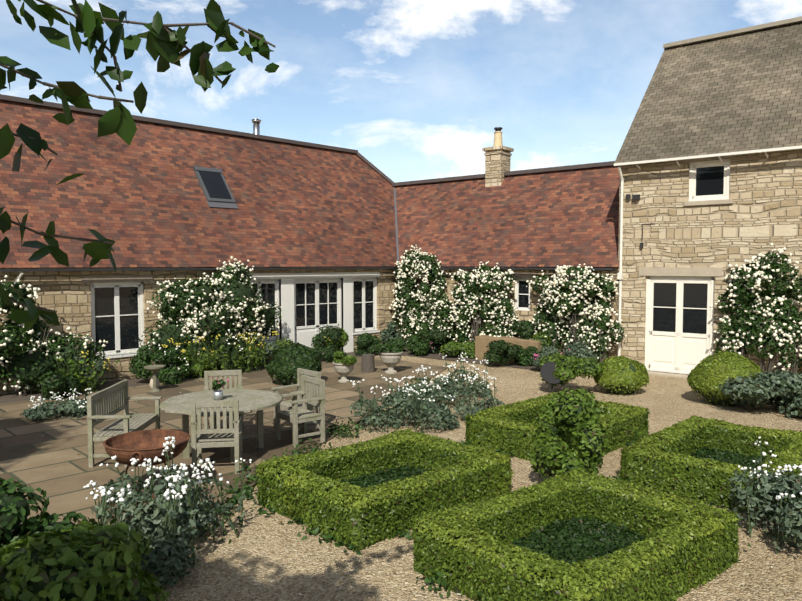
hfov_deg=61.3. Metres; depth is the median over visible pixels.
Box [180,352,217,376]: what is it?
bed plant
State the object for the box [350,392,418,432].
valerian mound
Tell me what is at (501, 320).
rose
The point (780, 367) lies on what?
rose canes
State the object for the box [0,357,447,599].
patio flagstones
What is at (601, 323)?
rose
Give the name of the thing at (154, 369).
bird bath
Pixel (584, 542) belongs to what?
plants
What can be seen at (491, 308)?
rose
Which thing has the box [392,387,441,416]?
valerian mound
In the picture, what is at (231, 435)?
chair
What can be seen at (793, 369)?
rose canes
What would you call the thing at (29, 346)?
rose
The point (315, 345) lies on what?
bed plant
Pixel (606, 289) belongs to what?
rose
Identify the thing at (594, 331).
rose
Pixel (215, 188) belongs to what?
roof window
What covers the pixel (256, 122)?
flue pipe
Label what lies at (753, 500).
valerian mound
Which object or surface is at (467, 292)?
rose
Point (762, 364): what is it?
rose canes
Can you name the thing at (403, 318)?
rose
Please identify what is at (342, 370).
urn
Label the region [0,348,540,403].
bed soil
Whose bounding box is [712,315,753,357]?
rose barn
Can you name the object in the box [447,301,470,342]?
rose
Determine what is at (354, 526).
box hedge
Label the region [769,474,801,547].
valerian mound
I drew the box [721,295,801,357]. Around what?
rose barn
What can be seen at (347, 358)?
urn plant
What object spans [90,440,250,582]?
stems
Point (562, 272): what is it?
rose
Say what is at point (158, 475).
valerian heads
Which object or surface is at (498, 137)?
chimney pot
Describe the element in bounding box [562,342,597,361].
bed plant
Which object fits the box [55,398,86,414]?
valerian mound
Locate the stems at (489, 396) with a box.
[355,356,497,433]
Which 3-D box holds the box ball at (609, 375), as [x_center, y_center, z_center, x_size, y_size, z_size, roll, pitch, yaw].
[4.384,1.498,13.522,1.063,0.805,1.025,-3,4,-45]
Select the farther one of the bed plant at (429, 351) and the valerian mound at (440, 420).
the bed plant at (429, 351)
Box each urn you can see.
[332,362,354,382]
[379,351,402,373]
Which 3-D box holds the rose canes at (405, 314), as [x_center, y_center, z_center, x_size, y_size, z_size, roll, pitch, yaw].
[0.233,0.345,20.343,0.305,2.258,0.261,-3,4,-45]
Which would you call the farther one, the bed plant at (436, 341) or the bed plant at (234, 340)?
the bed plant at (436, 341)
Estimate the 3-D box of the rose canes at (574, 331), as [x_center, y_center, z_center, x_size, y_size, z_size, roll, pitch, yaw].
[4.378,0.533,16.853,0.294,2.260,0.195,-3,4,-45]
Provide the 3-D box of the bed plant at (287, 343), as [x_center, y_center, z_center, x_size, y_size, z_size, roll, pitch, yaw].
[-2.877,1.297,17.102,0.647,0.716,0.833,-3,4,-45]
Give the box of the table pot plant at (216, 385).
[211,376,228,390]
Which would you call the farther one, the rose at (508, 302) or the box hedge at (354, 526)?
the rose at (508, 302)
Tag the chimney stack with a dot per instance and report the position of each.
(497, 162)
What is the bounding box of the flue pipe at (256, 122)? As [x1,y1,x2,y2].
[252,118,261,134]
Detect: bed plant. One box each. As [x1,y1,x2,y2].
[37,370,81,399]
[74,350,110,387]
[128,344,180,379]
[151,344,189,384]
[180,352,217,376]
[209,329,245,370]
[227,335,262,367]
[250,340,279,366]
[274,337,293,346]
[311,334,343,359]
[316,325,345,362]
[324,328,348,348]
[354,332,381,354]
[380,321,402,345]
[406,334,432,355]
[411,329,435,352]
[419,327,446,353]
[426,330,437,353]
[440,341,474,358]
[455,342,474,356]
[483,339,520,364]
[514,344,538,365]
[516,320,534,338]
[530,346,558,367]
[531,332,550,358]
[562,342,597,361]
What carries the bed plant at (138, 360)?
on the bed soil
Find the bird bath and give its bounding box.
[144,365,165,391]
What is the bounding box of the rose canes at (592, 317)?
[584,296,596,349]
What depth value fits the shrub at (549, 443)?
7.52 m
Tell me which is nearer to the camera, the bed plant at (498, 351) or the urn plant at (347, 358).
the urn plant at (347, 358)
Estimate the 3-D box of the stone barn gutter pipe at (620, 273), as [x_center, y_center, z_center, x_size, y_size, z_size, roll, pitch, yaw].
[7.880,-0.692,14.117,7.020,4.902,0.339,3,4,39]
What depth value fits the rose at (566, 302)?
16.92 m
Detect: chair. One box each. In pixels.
[190,400,242,474]
[275,375,324,447]
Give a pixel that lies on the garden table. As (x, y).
(257, 401)
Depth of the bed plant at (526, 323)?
17.36 m
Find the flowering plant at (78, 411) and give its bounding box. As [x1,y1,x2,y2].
[31,391,88,420]
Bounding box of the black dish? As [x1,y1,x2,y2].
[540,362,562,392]
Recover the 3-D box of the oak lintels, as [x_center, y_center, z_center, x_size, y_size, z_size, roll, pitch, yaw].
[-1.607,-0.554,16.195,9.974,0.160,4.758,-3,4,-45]
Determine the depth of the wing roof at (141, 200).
18.16 m
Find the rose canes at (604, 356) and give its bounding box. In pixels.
[599,331,608,361]
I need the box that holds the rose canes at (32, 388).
[20,324,51,394]
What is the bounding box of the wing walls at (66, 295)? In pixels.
[0,266,617,393]
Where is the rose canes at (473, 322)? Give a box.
[471,289,475,341]
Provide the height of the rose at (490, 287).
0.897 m
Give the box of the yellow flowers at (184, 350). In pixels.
[162,331,279,354]
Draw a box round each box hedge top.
[257,428,511,510]
[465,392,649,439]
[621,415,801,481]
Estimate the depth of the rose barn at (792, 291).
14.03 m
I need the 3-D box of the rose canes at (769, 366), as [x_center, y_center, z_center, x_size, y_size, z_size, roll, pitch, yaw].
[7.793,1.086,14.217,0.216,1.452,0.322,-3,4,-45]
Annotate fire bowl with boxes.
[103,429,189,500]
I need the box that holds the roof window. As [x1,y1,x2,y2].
[193,166,238,208]
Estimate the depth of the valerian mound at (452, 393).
12.39 m
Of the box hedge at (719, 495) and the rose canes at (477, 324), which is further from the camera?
the rose canes at (477, 324)
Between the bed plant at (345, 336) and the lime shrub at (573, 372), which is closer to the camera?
the lime shrub at (573, 372)
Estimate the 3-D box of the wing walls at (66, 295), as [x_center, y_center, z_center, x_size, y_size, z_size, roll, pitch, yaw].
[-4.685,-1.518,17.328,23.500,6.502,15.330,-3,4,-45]
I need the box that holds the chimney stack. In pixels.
[482,146,513,186]
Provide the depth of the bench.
8.93 m
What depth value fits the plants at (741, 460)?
8.72 m
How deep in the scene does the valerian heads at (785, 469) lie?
6.47 m
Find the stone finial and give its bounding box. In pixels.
[149,377,159,388]
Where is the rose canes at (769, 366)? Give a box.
[766,339,776,371]
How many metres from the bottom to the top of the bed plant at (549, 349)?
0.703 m
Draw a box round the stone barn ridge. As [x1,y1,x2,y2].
[663,16,801,48]
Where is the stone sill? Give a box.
[639,155,736,378]
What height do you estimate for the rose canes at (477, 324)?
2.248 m
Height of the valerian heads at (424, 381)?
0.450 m
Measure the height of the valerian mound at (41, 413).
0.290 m
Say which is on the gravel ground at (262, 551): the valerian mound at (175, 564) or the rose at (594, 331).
the valerian mound at (175, 564)
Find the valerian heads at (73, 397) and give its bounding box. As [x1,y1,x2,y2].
[29,388,91,408]
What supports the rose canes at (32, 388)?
on the bed soil
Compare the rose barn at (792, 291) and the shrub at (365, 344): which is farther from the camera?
the shrub at (365, 344)
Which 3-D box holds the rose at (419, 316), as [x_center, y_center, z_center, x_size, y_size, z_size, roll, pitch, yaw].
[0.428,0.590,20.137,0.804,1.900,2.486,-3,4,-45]
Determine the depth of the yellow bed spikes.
16.11 m
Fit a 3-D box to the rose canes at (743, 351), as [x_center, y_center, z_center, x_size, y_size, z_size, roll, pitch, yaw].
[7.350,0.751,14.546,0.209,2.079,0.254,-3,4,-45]
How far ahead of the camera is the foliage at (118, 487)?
6.31 m
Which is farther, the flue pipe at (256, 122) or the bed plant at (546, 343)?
the flue pipe at (256, 122)
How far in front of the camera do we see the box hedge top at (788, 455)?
8.00 m
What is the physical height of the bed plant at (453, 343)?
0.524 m
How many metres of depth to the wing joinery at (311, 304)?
18.22 m
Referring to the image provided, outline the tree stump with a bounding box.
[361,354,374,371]
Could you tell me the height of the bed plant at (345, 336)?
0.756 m
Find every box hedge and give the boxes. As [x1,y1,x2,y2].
[256,439,513,550]
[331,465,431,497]
[411,476,740,600]
[464,404,649,461]
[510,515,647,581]
[618,423,801,515]
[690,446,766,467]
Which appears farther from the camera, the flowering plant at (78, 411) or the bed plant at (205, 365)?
the bed plant at (205, 365)
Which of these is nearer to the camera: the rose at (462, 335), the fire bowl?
the fire bowl
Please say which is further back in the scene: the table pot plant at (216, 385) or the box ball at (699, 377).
the box ball at (699, 377)
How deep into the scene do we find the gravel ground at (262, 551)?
6.05 m
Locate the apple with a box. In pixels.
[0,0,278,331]
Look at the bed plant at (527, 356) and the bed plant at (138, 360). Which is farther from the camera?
the bed plant at (527, 356)
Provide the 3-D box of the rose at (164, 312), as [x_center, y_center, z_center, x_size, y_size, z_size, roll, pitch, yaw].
[-4.386,0.244,16.101,3.792,2.613,1.469,-3,4,-45]
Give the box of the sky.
[0,0,801,181]
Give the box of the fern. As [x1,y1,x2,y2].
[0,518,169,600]
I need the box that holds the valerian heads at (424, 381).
[350,352,501,401]
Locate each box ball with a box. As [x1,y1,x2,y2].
[593,355,648,395]
[687,350,762,406]
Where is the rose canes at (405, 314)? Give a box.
[402,286,413,348]
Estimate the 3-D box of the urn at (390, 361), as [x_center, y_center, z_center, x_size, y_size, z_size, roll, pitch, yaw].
[-0.238,1.458,15.869,0.572,0.517,0.563,-3,4,-45]
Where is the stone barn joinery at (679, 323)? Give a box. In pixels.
[645,159,729,373]
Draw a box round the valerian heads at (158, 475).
[83,436,251,505]
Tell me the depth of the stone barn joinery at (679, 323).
15.59 m
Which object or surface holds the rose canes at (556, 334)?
on the bed soil
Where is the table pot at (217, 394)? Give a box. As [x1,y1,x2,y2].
[213,390,222,399]
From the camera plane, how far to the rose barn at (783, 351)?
13.85 m
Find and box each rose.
[0,275,107,395]
[139,256,281,362]
[389,288,445,338]
[390,297,413,342]
[392,261,419,308]
[397,245,432,278]
[414,252,448,314]
[432,298,456,343]
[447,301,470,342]
[449,261,498,292]
[450,280,495,318]
[451,290,518,341]
[474,263,516,325]
[491,297,517,336]
[518,312,560,346]
[526,270,589,317]
[529,287,609,359]
[546,263,599,295]
[567,268,618,318]
[584,306,626,360]
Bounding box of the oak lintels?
[82,273,533,282]
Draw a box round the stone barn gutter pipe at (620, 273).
[614,146,801,355]
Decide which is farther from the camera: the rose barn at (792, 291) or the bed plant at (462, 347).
the bed plant at (462, 347)
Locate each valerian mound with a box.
[20,401,85,419]
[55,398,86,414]
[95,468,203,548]
[114,489,197,586]
[124,489,220,547]
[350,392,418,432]
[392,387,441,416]
[395,398,459,430]
[414,376,470,405]
[441,370,492,397]
[452,398,504,421]
[727,467,801,546]
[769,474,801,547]
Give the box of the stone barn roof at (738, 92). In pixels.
[615,22,801,162]
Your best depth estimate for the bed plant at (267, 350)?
16.81 m
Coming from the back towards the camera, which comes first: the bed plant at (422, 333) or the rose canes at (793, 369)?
the bed plant at (422, 333)
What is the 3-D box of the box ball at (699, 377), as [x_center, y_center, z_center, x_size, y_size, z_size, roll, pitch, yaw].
[6.020,1.453,12.488,1.292,1.039,1.294,-3,4,-45]
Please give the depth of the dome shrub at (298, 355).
14.11 m
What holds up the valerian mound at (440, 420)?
on the gravel ground at (262, 551)
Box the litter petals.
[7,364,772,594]
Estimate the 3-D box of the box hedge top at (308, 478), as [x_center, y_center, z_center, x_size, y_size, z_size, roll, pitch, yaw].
[-0.166,1.744,7.417,2.363,0.150,1.759,-3,4,-45]
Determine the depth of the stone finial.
13.71 m
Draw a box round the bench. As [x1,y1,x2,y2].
[87,379,161,466]
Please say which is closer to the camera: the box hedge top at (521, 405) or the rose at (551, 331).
the box hedge top at (521, 405)
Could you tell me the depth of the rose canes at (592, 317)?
16.62 m
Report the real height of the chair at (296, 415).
0.920 m
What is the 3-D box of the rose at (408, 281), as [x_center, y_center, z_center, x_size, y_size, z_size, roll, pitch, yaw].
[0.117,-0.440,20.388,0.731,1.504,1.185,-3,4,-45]
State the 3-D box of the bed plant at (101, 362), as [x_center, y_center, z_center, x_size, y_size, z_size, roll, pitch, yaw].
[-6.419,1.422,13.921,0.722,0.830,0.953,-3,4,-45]
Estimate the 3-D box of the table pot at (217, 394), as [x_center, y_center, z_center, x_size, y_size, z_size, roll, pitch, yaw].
[-2.468,1.283,9.130,0.140,0.120,0.140,-3,4,-45]
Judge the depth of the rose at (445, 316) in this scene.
19.33 m
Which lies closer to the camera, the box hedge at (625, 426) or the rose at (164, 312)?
the box hedge at (625, 426)
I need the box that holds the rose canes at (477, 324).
[476,291,482,335]
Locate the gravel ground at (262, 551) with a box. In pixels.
[141,355,801,600]
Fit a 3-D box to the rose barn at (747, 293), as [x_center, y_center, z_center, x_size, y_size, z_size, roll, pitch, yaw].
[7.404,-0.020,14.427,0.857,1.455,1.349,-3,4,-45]
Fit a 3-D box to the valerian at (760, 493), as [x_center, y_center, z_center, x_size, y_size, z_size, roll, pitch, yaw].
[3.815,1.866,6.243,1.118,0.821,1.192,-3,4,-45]
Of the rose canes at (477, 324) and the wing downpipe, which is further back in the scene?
the rose canes at (477, 324)
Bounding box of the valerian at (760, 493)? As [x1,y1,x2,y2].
[739,443,801,553]
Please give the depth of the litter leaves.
6.69 m
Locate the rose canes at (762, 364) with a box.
[760,272,773,371]
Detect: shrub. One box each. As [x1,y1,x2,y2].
[266,342,321,384]
[529,388,608,479]
[539,353,603,385]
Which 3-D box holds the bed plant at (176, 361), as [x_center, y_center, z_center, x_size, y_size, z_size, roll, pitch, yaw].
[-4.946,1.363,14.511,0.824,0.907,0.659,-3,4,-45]
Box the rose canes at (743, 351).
[737,292,744,355]
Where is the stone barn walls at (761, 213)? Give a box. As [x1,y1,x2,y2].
[617,149,801,374]
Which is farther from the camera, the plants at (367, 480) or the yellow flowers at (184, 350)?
the yellow flowers at (184, 350)
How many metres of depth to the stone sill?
15.35 m
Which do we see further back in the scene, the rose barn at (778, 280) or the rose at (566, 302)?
the rose at (566, 302)
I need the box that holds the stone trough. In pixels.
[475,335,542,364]
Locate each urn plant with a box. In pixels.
[333,351,356,365]
[375,338,408,352]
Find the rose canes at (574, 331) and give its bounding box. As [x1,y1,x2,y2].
[572,292,579,342]
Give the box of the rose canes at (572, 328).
[570,315,585,343]
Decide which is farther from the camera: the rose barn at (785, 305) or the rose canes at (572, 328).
the rose canes at (572, 328)
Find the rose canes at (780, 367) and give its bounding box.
[777,294,789,371]
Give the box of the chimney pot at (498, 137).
[493,127,502,146]
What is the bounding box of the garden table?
[159,388,282,462]
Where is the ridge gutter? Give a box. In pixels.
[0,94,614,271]
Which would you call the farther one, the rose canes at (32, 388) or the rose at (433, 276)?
the rose at (433, 276)
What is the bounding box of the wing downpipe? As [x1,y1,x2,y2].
[13,272,23,390]
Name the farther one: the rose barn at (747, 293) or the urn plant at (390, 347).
the urn plant at (390, 347)
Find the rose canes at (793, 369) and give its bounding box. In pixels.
[791,341,799,373]
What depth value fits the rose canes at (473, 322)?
18.90 m
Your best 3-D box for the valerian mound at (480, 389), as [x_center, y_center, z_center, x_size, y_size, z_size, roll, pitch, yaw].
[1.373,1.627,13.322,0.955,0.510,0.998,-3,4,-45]
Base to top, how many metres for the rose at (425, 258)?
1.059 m
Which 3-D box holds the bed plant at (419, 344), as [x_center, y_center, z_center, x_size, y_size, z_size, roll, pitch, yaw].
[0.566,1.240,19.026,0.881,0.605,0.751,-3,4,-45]
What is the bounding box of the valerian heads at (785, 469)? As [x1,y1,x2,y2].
[738,437,801,500]
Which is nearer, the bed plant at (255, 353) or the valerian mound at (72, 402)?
the valerian mound at (72, 402)
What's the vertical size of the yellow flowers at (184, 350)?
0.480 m
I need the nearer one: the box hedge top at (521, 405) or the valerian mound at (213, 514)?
the valerian mound at (213, 514)
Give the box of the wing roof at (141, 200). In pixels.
[0,100,619,267]
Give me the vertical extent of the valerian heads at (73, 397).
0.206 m
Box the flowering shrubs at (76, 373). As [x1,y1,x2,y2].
[45,334,269,394]
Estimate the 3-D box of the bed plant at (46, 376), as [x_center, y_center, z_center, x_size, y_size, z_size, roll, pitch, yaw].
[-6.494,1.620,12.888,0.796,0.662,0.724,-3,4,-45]
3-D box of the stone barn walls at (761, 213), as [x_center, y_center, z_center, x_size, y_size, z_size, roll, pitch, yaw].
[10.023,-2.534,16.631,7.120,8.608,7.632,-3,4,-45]
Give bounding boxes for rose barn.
[710,266,782,330]
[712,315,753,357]
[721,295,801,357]
[724,243,798,293]
[749,273,801,336]
[773,311,801,373]
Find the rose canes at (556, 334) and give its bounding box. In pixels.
[553,306,558,354]
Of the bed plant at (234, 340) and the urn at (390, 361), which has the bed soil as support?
the bed plant at (234, 340)
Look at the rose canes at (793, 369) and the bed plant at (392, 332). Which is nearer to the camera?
the rose canes at (793, 369)
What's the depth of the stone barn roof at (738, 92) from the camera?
16.06 m
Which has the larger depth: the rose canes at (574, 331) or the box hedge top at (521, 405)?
the rose canes at (574, 331)
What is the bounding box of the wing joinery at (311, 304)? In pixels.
[91,272,529,358]
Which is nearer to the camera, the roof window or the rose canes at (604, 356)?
the rose canes at (604, 356)
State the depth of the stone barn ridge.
17.41 m
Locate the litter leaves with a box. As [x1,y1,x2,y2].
[79,354,795,593]
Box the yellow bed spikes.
[158,335,278,377]

